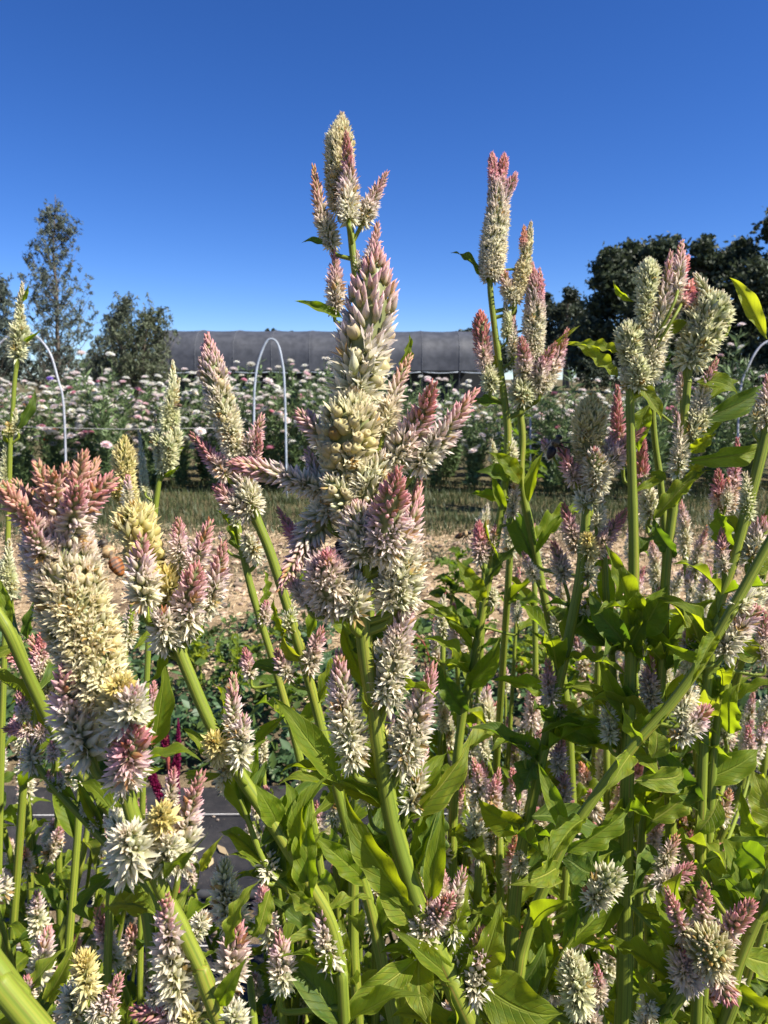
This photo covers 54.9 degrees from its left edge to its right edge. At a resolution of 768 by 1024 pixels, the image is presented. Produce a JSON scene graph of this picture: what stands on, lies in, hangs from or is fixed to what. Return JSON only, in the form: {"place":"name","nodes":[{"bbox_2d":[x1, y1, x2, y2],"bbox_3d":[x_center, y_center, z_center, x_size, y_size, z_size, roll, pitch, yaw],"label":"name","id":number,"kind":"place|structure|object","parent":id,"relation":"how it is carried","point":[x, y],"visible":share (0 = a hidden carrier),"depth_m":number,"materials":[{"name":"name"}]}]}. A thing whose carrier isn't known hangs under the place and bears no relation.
{"place":"outdoors","nodes":[
{"label":"outdoors","id":0,"kind":"place"},
{"bbox_2d":[156,330,494,404],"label":"hoop house","id":1,"kind":"structure","parent":0,"point":[444,354],"depth_m":29.62,"materials":[{"name":"grey plastic"}]},
{"bbox_2d":[0,380,767,945],"bbox_3d":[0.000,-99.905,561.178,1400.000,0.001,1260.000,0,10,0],"label":"ground","id":2,"kind":"structure","parent":0,"point":[236,608],"depth_m":3.99,"materials":[{"name":"soil"}]},
{"bbox_2d":[0,273,31,396],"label":"young eucalyptus","id":3,"kind":"object","parent":2,"relation":"on","point":[4,322],"visible":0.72,"depth_m":16.95,"materials":[{"name":"green plant"}]},
{"bbox_2d":[0,388,38,486],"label":"strawflower plant","id":4,"kind":"object","parent":2,"relation":"on","point":[20,462],"visible":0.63,"depth_m":6.91,"materials":[{"name":"green plant"}]},
{"bbox_2d":[23,376,72,474],"bbox_3d":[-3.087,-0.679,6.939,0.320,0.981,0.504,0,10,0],"label":"strawflower plant","id":5,"kind":"object","parent":2,"relation":"on","point":[57,436],"visible":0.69,"depth_m":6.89,"materials":[{"name":"green plant"}]},
{"bbox_2d":[0,195,110,410],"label":"young eucalyptus","id":6,"kind":"object","parent":2,"relation":"on","point":[54,290],"visible":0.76,"depth_m":17.73,"materials":[{"name":"green plant"}]},
{"bbox_2d":[38,375,85,468],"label":"strawflower plant","id":7,"kind":"object","parent":2,"relation":"on","point":[69,394],"visible":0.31,"depth_m":7.88,"materials":[{"name":"green plant"}]},
{"bbox_2d":[55,402,98,470],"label":"strawflower plant","id":8,"kind":"object","parent":2,"relation":"on","point":[76,448],"visible":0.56,"depth_m":6.86,"materials":[{"name":"green plant"}]},
{"bbox_2d":[66,371,103,471],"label":"strawflower plant","id":9,"kind":"object","parent":2,"relation":"on","point":[81,404],"visible":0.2,"depth_m":7.31,"materials":[{"name":"green plant"}]},
{"bbox_2d":[70,350,142,478],"bbox_3d":[-2.447,-0.777,6.602,0.573,1.295,0.541,-8,13,-37],"label":"strawflower plant","id":10,"kind":"object","parent":2,"relation":"on","point":[106,446],"visible":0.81,"depth_m":6.54,"materials":[{"name":"green plant"}]},
{"bbox_2d":[74,291,139,415],"bbox_3d":[-6.119,-3.400,16.401,1.499,3.024,1.614,4,11,23],"label":"shrubby tree","id":11,"kind":"object","parent":2,"relation":"on","point":[123,310],"visible":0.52,"depth_m":16.31,"materials":[{"name":"green plant"}]},
{"bbox_2d":[92,292,183,408],"bbox_3d":[-5.243,-3.257,15.951,1.679,2.903,1.978,6,12,29],"label":"shrubby tree","id":12,"kind":"object","parent":2,"relation":"on","point":[130,350],"visible":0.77,"depth_m":15.66,"materials":[{"name":"green plant"}]},
{"bbox_2d":[126,380,164,475],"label":"strawflower plant","id":13,"kind":"object","parent":2,"relation":"on","point":[144,403],"visible":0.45,"depth_m":7.26,"materials":[{"name":"green plant"}]},
{"bbox_2d":[133,393,165,489],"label":"strawflower plant","id":14,"kind":"object","parent":2,"relation":"on","point":[149,468],"visible":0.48,"depth_m":6.98,"materials":[{"name":"green plant"}]},
{"bbox_2d":[150,367,195,485],"bbox_3d":[-2.053,-0.838,7.315,0.479,1.162,0.467,0,10,0],"label":"strawflower plant","id":15,"kind":"object","parent":2,"relation":"on","point":[185,379],"visible":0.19,"depth_m":7.29,"materials":[{"name":"green plant"}]},
{"bbox_2d":[165,391,197,489],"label":"strawflower plant","id":16,"kind":"object","parent":2,"relation":"on","point":[182,460],"visible":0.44,"depth_m":7.05,"materials":[{"name":"green plant"}]},
{"bbox_2d":[182,379,213,483],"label":"strawflower plant","id":17,"kind":"object","parent":2,"relation":"on","point":[195,393],"visible":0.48,"depth_m":7.36,"materials":[{"name":"green plant"}]},
{"bbox_2d":[193,410,227,487],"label":"strawflower plant","id":18,"kind":"object","parent":2,"relation":"on","point":[211,438],"visible":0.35,"depth_m":6.88,"materials":[{"name":"green plant"}]},
{"bbox_2d":[209,632,277,697],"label":"weed","id":19,"kind":"object","parent":2,"relation":"on","point":[234,654],"visible":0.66,"depth_m":2.37,"materials":[{"name":"green plant"}]},
{"bbox_2d":[238,365,282,485],"bbox_3d":[-1.202,-0.850,7.280,0.573,1.198,0.408,8,13,37],"label":"strawflower plant","id":20,"kind":"object","parent":2,"relation":"on","point":[267,380],"visible":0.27,"depth_m":7.21,"materials":[{"name":"green plant"}]},
{"bbox_2d":[241,357,294,460],"bbox_3d":[-1.225,-0.996,7.853,0.592,1.283,0.552,0,10,0],"label":"strawflower plant","id":21,"kind":"object","parent":2,"relation":"on","point":[289,361],"visible":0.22,"depth_m":7.78,"materials":[{"name":"green plant"}]},
{"bbox_2d":[253,338,287,497],"bbox_3d":[-1.015,-0.836,6.605,0.312,1.415,0.260,0,10,0],"label":"tunnel hoop","id":22,"kind":"object","parent":2,"relation":"on","point":[283,369],"visible":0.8,"depth_m":6.59,"materials":[{"name":"white plastic"}]},
{"bbox_2d":[245,383,299,486],"bbox_3d":[-1.001,-0.707,6.986,0.401,1.020,0.446,9,14,42],"label":"strawflower plant","id":23,"kind":"object","parent":2,"relation":"on","point":[273,446],"visible":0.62,"depth_m":6.93,"materials":[{"name":"green plant"}]},
{"bbox_2d":[237,644,307,704],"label":"weed","id":24,"kind":"object","parent":2,"relation":"on","point":[266,679],"visible":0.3,"depth_m":2.19,"materials":[{"name":"green plant"}]},
{"bbox_2d":[267,368,317,468],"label":"strawflower plant","id":25,"kind":"object","parent":2,"relation":"on","point":[297,396],"visible":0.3,"depth_m":7.28,"materials":[{"name":"green plant"}]},
{"bbox_2d":[281,379,324,472],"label":"strawflower plant","id":26,"kind":"object","parent":2,"relation":"on","point":[299,443],"visible":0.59,"depth_m":6.85,"materials":[{"name":"green plant"}]},
{"bbox_2d":[0,522,767,788],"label":"ground cover","id":27,"kind":"object","parent":2,"relation":"on","point":[274,761],"visible":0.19,"depth_m":2.44,"materials":[{"name":"green plant"}]},
{"bbox_2d":[0,530,767,700],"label":"soil clods","id":28,"kind":"object","parent":2,"relation":"on","point":[238,585],"visible":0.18,"depth_m":3.92,"materials":[{"name":"soil"}]},
{"bbox_2d":[0,523,767,706],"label":"straw","id":29,"kind":"object","parent":2,"relation":"on","point":[231,584],"visible":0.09,"depth_m":3.85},
{"bbox_2d":[2,785,767,906],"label":"weed cloth","id":30,"kind":"object","parent":2,"relation":"on","point":[214,802],"visible":0.06,"depth_m":1.74,"materials":[{"name":"grey fabric"}]},
{"bbox_2d":[16,942,764,1023],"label":"weed cloth","id":31,"kind":"object","parent":2,"relation":"on","point":[258,959],"depth_m":1.34,"materials":[{"name":"grey fabric"}]},
{"bbox_2d":[0,281,53,947],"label":"celosia","id":32,"kind":"object","parent":31,"relation":"on","point":[20,338],"visible":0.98,"depth_m":0.58,"materials":[{"name":"green plant"}]},
{"bbox_2d":[2,749,94,977],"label":"celosia","id":33,"kind":"object","parent":31,"relation":"on","point":[9,844],"visible":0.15,"depth_m":0.94,"materials":[{"name":"green plant"}]},
{"bbox_2d":[3,713,117,1008],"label":"celosia","id":34,"kind":"object","parent":31,"relation":"on","point":[48,830],"visible":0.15,"depth_m":0.88,"materials":[{"name":"green plant"}]},
{"bbox_2d":[0,931,124,1023],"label":"celosia","id":35,"kind":"object","parent":31,"relation":"on","point":[20,1004],"visible":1,"depth_m":0.30,"materials":[{"name":"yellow plant"}]},
{"bbox_2d":[2,711,146,1020],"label":"celosia","id":36,"kind":"object","parent":31,"relation":"on","point":[54,898],"visible":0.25,"depth_m":0.66,"materials":[{"name":"green plant"}]},
{"bbox_2d":[0,869,149,1023],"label":"celosia","id":37,"kind":"object","parent":31,"relation":"on","point":[132,987],"visible":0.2,"depth_m":0.55,"materials":[{"name":"green plant"}]},
{"bbox_2d":[3,753,147,996],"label":"celosia","id":38,"kind":"object","parent":31,"relation":"on","point":[123,918],"visible":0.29,"depth_m":0.72,"materials":[{"name":"green plant"}]},
{"bbox_2d":[2,680,200,1023],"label":"celosia","id":39,"kind":"object","parent":31,"relation":"on","point":[61,861],"visible":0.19,"depth_m":0.81,"materials":[{"name":"green plant"}]},
{"bbox_2d":[0,923,208,1023],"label":"celosia","id":40,"kind":"object","parent":31,"relation":"on","point":[44,943],"visible":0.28,"depth_m":0.56,"materials":[{"name":"white plant"}]},
{"bbox_2d":[0,538,217,1023],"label":"celosia","id":41,"kind":"object","parent":31,"relation":"on","point":[33,687],"visible":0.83,"depth_m":0.42,"materials":[{"name":"green plant"}]},
{"bbox_2d":[65,434,163,1023],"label":"celosia","id":42,"kind":"object","parent":31,"relation":"on","point":[123,463],"visible":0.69,"depth_m":0.50,"materials":[{"name":"yellow plant"}]},
{"bbox_2d":[52,766,180,1022],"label":"celosia","id":43,"kind":"object","parent":31,"relation":"on","point":[70,823],"visible":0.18,"depth_m":0.66,"materials":[{"name":"green plant"}]},
{"bbox_2d":[7,889,240,1023],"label":"celosia","id":44,"kind":"object","parent":31,"relation":"on","point":[39,921],"visible":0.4,"depth_m":0.56,"materials":[{"name":"white plant"}]},
{"bbox_2d":[0,449,257,1023],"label":"celosia","id":45,"kind":"object","parent":31,"relation":"on","point":[69,594],"visible":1,"depth_m":0.24,"materials":[{"name":"beige plant"}]},
{"bbox_2d":[95,534,124,575],"bbox_3d":[-0.097,0.015,0.262,0.013,0.015,0.013,4,11,19],"label":"honeybee","id":46,"kind":"object","parent":45,"relation":"attached to","point":[116,565],"visible":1,"depth_m":0.26,"materials":[{"name":"orange"}]},
{"bbox_2d":[147,718,180,892],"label":"red celosia","id":47,"kind":"object","parent":31,"relation":"on","point":[154,780],"visible":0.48,"depth_m":1.27,"materials":[{"name":"plant"}]},
{"bbox_2d":[134,360,199,1023],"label":"celosia","id":48,"kind":"object","parent":31,"relation":"on","point":[166,448],"visible":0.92,"depth_m":0.66,"materials":[{"name":"beige plant"}]},
{"bbox_2d":[92,880,297,1023],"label":"celosia","id":49,"kind":"object","parent":31,"relation":"on","point":[268,934],"visible":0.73,"depth_m":0.52,"materials":[{"name":"green plant"}]},
{"bbox_2d":[177,736,347,1023],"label":"celosia","id":50,"kind":"object","parent":31,"relation":"on","point":[193,877],"visible":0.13,"depth_m":0.94,"materials":[{"name":"green plant"}]},
{"bbox_2d":[109,498,424,1023],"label":"celosia","id":51,"kind":"object","parent":31,"relation":"on","point":[185,599],"visible":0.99,"depth_m":0.31,"materials":[{"name":"green plant"}]},
{"bbox_2d":[215,510,376,1021],"bbox_3d":[-0.041,0.469,0.542,0.152,0.987,0.119,0,10,0],"label":"celosia","id":52,"kind":"object","parent":31,"relation":"on","point":[246,546],"visible":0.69,"depth_m":0.50,"materials":[{"name":"green plant"}]},
{"bbox_2d":[188,331,413,1023],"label":"celosia","id":53,"kind":"object","parent":31,"relation":"on","point":[241,499],"visible":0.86,"depth_m":0.42,"materials":[{"name":"green plant"}]},
{"bbox_2d":[191,799,444,1023],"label":"celosia","id":54,"kind":"object","parent":31,"relation":"on","point":[265,997],"visible":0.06,"depth_m":0.69,"materials":[{"name":"green plant"}]},
{"bbox_2d":[240,767,420,1023],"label":"celosia","id":55,"kind":"object","parent":31,"relation":"on","point":[258,984],"visible":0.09,"depth_m":0.78,"materials":[{"name":"green plant"}]},
{"bbox_2d":[297,111,389,1023],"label":"celosia","id":56,"kind":"object","parent":31,"relation":"on","point":[343,202],"visible":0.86,"depth_m":0.50,"materials":[{"name":"beige plant"}]},
{"bbox_2d":[254,784,443,1023],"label":"celosia","id":57,"kind":"object","parent":31,"relation":"on","point":[332,815],"visible":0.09,"depth_m":0.71,"materials":[{"name":"green plant"}]},
{"bbox_2d":[258,708,483,1023],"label":"celosia","id":58,"kind":"object","parent":31,"relation":"on","point":[443,721],"visible":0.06,"depth_m":0.89,"materials":[{"name":"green plant"}]},
{"bbox_2d":[359,886,401,1023],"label":"celosia","id":59,"kind":"object","parent":31,"relation":"on","point":[367,964],"visible":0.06,"depth_m":0.55,"materials":[{"name":"green plant"}]},
{"bbox_2d":[262,785,522,1023],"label":"celosia","id":60,"kind":"object","parent":31,"relation":"on","point":[268,1014],"visible":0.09,"depth_m":0.62,"materials":[{"name":"green plant"}]},
{"bbox_2d":[225,242,561,1023],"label":"celosia","id":61,"kind":"object","parent":31,"relation":"on","point":[361,498],"visible":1,"depth_m":0.34,"materials":[{"name":"beige plant"}]},
{"bbox_2d":[375,594,495,998],"bbox_3d":[0.071,0.491,0.960,0.211,0.798,0.250,-3,11,-14],"label":"celosia","id":62,"kind":"object","parent":31,"relation":"on","point":[441,625],"visible":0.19,"depth_m":0.89,"materials":[{"name":"green plant"}]},
{"bbox_2d":[380,797,507,1023],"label":"celosia","id":63,"kind":"object","parent":31,"relation":"on","point":[475,822],"visible":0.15,"depth_m":0.58,"materials":[{"name":"green plant"}]},
{"bbox_2d":[368,502,527,905],"bbox_3d":[0.111,0.440,0.913,0.218,0.916,0.257,4,11,21],"label":"celosia","id":64,"kind":"object","parent":31,"relation":"on","point":[471,719],"visible":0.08,"depth_m":0.86,"materials":[{"name":"green plant"}]},
{"bbox_2d":[384,767,546,1023],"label":"celosia","id":65,"kind":"object","parent":31,"relation":"on","point":[493,796],"visible":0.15,"depth_m":0.61,"materials":[{"name":"green plant"}]},
{"bbox_2d":[363,723,571,1022],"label":"celosia","id":66,"kind":"object","parent":31,"relation":"on","point":[473,752],"visible":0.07,"depth_m":0.76,"materials":[{"name":"green plant"}]},
{"bbox_2d":[389,510,614,961],"bbox_3d":[0.131,0.434,0.873,0.275,0.942,0.259,-4,11,-22],"label":"celosia","id":67,"kind":"object","parent":31,"relation":"on","point":[483,711],"visible":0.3,"depth_m":0.79,"materials":[{"name":"green plant"}]},
{"bbox_2d":[416,151,604,1023],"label":"celosia","id":68,"kind":"object","parent":31,"relation":"on","point":[531,380],"visible":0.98,"depth_m":0.60,"materials":[{"name":"beige plant"}]},
{"bbox_2d":[395,758,633,1023],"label":"celosia","id":69,"kind":"object","parent":31,"relation":"on","point":[479,780],"visible":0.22,"depth_m":0.67,"materials":[{"name":"green plant"}]},
{"bbox_2d":[434,813,615,1023],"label":"celosia","id":70,"kind":"object","parent":31,"relation":"on","point":[607,962],"visible":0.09,"depth_m":0.62,"materials":[{"name":"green plant"}]},
{"bbox_2d":[437,524,615,989],"bbox_3d":[0.179,0.461,0.901,0.271,0.878,0.253,-5,11,-24],"label":"celosia","id":71,"kind":"object","parent":31,"relation":"on","point":[531,721],"visible":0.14,"depth_m":0.90,"materials":[{"name":"green plant"}]},
{"bbox_2d":[446,746,618,1019],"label":"celosia","id":72,"kind":"object","parent":31,"relation":"on","point":[581,789],"visible":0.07,"depth_m":0.74,"materials":[{"name":"green plant"}]},
{"bbox_2d":[480,632,611,988],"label":"celosia","id":73,"kind":"object","parent":31,"relation":"on","point":[580,750],"visible":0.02,"depth_m":1.00,"materials":[{"name":"green plant"}]},
{"bbox_2d":[437,392,658,1023],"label":"celosia","id":74,"kind":"object","parent":31,"relation":"on","point":[594,468],"visible":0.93,"depth_m":0.50,"materials":[{"name":"green plant"}]},
{"bbox_2d":[457,558,694,982],"bbox_3d":[0.234,0.469,0.899,0.252,0.863,0.256,7,13,36],"label":"celosia","id":75,"kind":"object","parent":31,"relation":"on","point":[585,669],"visible":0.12,"depth_m":0.86,"materials":[{"name":"green plant"}]},
{"bbox_2d":[471,724,692,911],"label":"celosia","id":76,"kind":"object","parent":31,"relation":"on","point":[654,835],"visible":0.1,"depth_m":0.80,"materials":[{"name":"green plant"}]},
{"bbox_2d":[491,800,690,1023],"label":"celosia","id":77,"kind":"object","parent":31,"relation":"on","point":[562,888],"visible":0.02,"depth_m":0.59,"materials":[{"name":"green plant"}]},
{"bbox_2d":[483,706,718,1007],"bbox_3d":[0.229,0.546,0.780,0.249,0.753,0.244,7,12,34],"label":"celosia","id":78,"kind":"object","parent":31,"relation":"on","point":[601,810],"visible":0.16,"depth_m":0.73,"materials":[{"name":"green plant"}]},
{"bbox_2d":[470,535,767,1023],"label":"celosia","id":79,"kind":"object","parent":31,"relation":"on","point":[540,969],"visible":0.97,"depth_m":0.37,"materials":[{"name":"green plant"}]},
{"bbox_2d":[522,525,738,1023],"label":"celosia","id":80,"kind":"object","parent":31,"relation":"on","point":[705,589],"visible":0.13,"depth_m":0.81,"materials":[{"name":"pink plant"}]},
{"bbox_2d":[548,843,721,1023],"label":"celosia","id":81,"kind":"object","parent":31,"relation":"on","point":[651,937],"visible":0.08,"depth_m":0.58,"materials":[{"name":"green plant"}]},
{"bbox_2d":[551,239,733,1023],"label":"celosia","id":82,"kind":"object","parent":31,"relation":"on","point":[639,347],"visible":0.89,"depth_m":0.48,"materials":[{"name":"green plant"}]},
{"bbox_2d":[534,722,767,1023],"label":"celosia","id":83,"kind":"object","parent":31,"relation":"on","point":[761,738],"visible":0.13,"depth_m":0.73,"materials":[{"name":"green plant"}]},
{"bbox_2d":[573,272,762,1022],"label":"celosia","id":84,"kind":"object","parent":31,"relation":"on","point":[709,313],"visible":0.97,"depth_m":0.48,"materials":[{"name":"green plant"}]},
{"bbox_2d":[589,923,767,1023],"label":"celosia","id":85,"kind":"object","parent":31,"relation":"on","point":[761,940],"visible":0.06,"depth_m":0.62,"materials":[{"name":"green plant"}]},
{"bbox_2d":[593,530,767,974],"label":"celosia","id":86,"kind":"object","parent":31,"relation":"on","point":[654,571],"visible":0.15,"depth_m":0.92,"materials":[{"name":"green plant"}]},
{"bbox_2d":[601,762,767,1023],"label":"celosia","id":87,"kind":"object","parent":31,"relation":"on","point":[706,954],"visible":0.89,"depth_m":0.37,"materials":[{"name":"green plant"}]},
{"bbox_2d":[610,500,759,1002],"bbox_3d":[0.376,0.434,0.917,0.303,0.925,0.287,0,10,0],"label":"celosia","id":88,"kind":"object","parent":31,"relation":"on","point":[684,537],"visible":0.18,"depth_m":0.84,"materials":[{"name":"green plant"}]},
{"bbox_2d":[612,695,767,1023],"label":"celosia","id":89,"kind":"object","parent":31,"relation":"on","point":[762,715],"visible":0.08,"depth_m":0.73,"materials":[{"name":"green plant"}]},
{"bbox_2d":[617,504,767,1023],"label":"celosia","id":90,"kind":"object","parent":31,"relation":"on","point":[754,685],"visible":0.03,"depth_m":0.91,"materials":[{"name":"green plant"}]},
{"bbox_2d":[642,277,767,1023],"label":"celosia","id":91,"kind":"object","parent":31,"relation":"on","point":[717,765],"visible":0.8,"depth_m":0.46,"materials":[{"name":"green plant"}]},
{"bbox_2d":[427,546,473,604],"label":"weed","id":92,"kind":"object","parent":2,"relation":"on","point":[454,588],"visible":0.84,"depth_m":3.11,"materials":[{"name":"green plant"}]},
{"bbox_2d":[433,375,468,484],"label":"strawflower plant","id":93,"kind":"object","parent":2,"relation":"on","point":[446,464],"visible":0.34,"depth_m":7.37,"materials":[{"name":"green plant"}]},
{"bbox_2d":[457,396,487,490],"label":"strawflower plant","id":94,"kind":"object","parent":2,"relation":"on","point":[472,453],"visible":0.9,"depth_m":6.91,"materials":[{"name":"green plant"}]},
{"bbox_2d":[484,401,518,484],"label":"strawflower plant","id":95,"kind":"object","parent":2,"relation":"on","point":[488,417],"visible":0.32,"depth_m":6.87,"materials":[{"name":"green plant"}]},
{"bbox_2d":[494,630,543,676],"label":"weed","id":96,"kind":"object","parent":2,"relation":"on","point":[522,667],"visible":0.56,"depth_m":2.39,"materials":[{"name":"green plant"}]},
{"bbox_2d":[522,283,587,387],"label":"oak","id":97,"kind":"object","parent":2,"relation":"on","point":[566,309],"visible":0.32,"depth_m":84.33,"materials":[{"name":"green plant"}]},
{"bbox_2d":[531,366,584,494],"bbox_3d":[1.508,-0.794,6.678,0.422,1.301,0.562,-4,11,-20],"label":"strawflower plant","id":98,"kind":"object","parent":2,"relation":"on","point":[553,426],"visible":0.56,"depth_m":6.67,"materials":[{"name":"green plant"}]},
{"bbox_2d":[562,231,692,385],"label":"oak","id":99,"kind":"object","parent":2,"relation":"on","point":[606,305],"visible":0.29,"depth_m":59.02,"materials":[{"name":"green plant"}]},
{"bbox_2d":[625,338,678,490],"bbox_3d":[2.354,-0.772,6.314,0.622,1.386,0.532,0,10,0],"label":"strawflower plant","id":100,"kind":"object","parent":2,"relation":"on","point":[663,398],"visible":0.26,"depth_m":6.29,"materials":[{"name":"green plant"}]},
{"bbox_2d":[572,358,767,395],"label":"hedge","id":101,"kind":"object","parent":2,"relation":"on","point":[604,375],"visible":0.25,"depth_m":44.94,"materials":[{"name":"green plant"}]},
{"bbox_2d":[670,206,767,391],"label":"oak","id":102,"kind":"object","parent":2,"relation":"on","point":[713,266],"visible":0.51,"depth_m":51.21,"materials":[{"name":"green plant"}]},
{"bbox_2d":[690,322,764,484],"bbox_3d":[3.015,-0.889,6.559,0.505,1.530,0.712,-5,12,-28],"label":"strawflower plant","id":103,"kind":"object","parent":2,"relation":"on","point":[720,442],"visible":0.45,"depth_m":6.51,"materials":[{"name":"green plant"}]},
{"bbox_2d":[0,476,767,582],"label":"grass","id":104,"kind":"structure","parent":0,"point":[701,491],"depth_m":5.98,"materials":[{"name":"green plant"}]},
{"bbox_2d":[0,0,767,379],"label":"sky","id":105,"kind":"structure","parent":0,"point":[184,138],"materials":[{"name":"blue"}]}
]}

